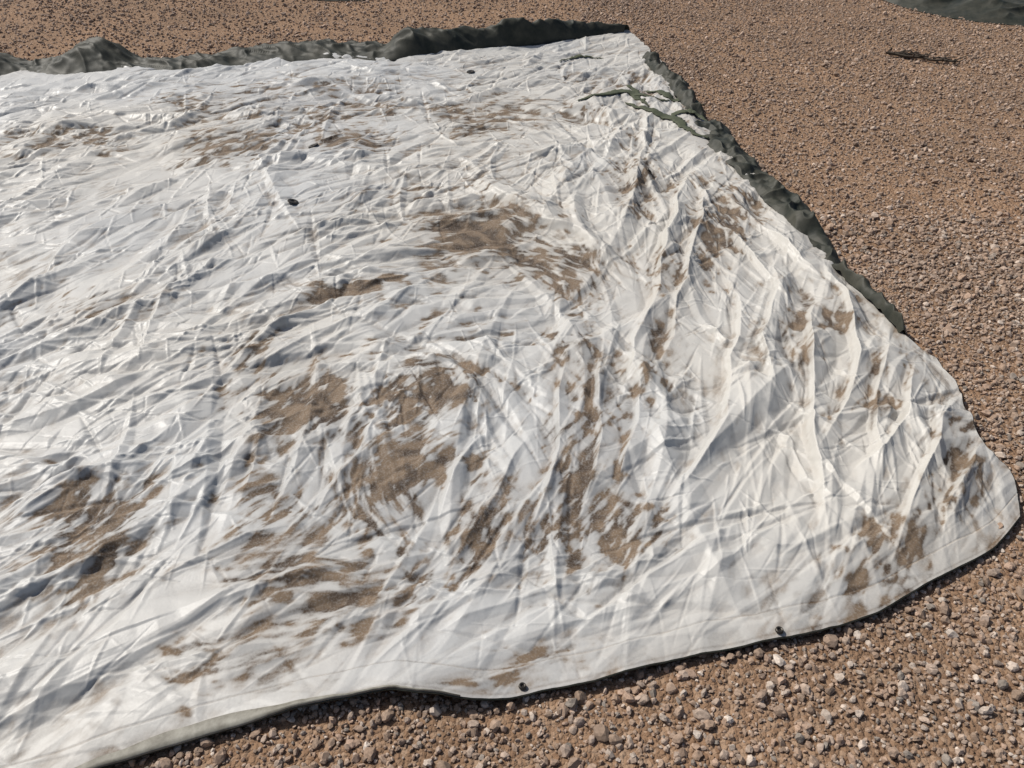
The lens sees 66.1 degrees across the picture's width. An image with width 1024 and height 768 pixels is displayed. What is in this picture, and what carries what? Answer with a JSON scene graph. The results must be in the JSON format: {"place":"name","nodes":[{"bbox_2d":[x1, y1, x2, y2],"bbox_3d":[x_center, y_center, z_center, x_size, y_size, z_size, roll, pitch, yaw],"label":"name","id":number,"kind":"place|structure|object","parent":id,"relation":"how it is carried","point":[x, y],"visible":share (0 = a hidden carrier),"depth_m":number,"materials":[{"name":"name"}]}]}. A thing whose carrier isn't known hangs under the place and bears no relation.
{"place":"outdoors","nodes":[
{"label":"outdoors","id":0,"kind":"place"},
{"bbox_2d":[0,0,1023,767],"bbox_3d":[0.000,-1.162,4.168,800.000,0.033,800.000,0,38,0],"label":"ground","id":1,"kind":"structure","parent":0,"point":[716,732],"depth_m":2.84,"materials":[{"name":"brown gravel"}]},
{"bbox_2d":[324,0,363,0],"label":"green tarpaulin","id":2,"kind":"object","parent":1,"relation":"on","point":[342,0],"visible":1,"depth_m":7.10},
{"bbox_2d":[0,17,1020,767],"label":"white tarpaulin","id":3,"kind":"object","parent":1,"relation":"on","point":[510,359],"visible":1,"depth_m":2.56,"materials":[{"name":"fabric"}]},
{"bbox_2d":[886,46,971,62],"bbox_3d":[2.998,-2.377,5.674,0.560,0.062,0.181,16,41,20],"label":"dead twig","id":4,"kind":"object","parent":1,"relation":"on","point":[905,53],"visible":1,"depth_m":5.66,"materials":[{"name":"brown wood"}]},
{"bbox_2d":[884,0,1023,25],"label":"green tarpaulin","id":5,"kind":"object","parent":1,"relation":"on","point":[1009,12],"visible":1,"depth_m":6.59,"materials":[{"name":"fabric"}]}
]}

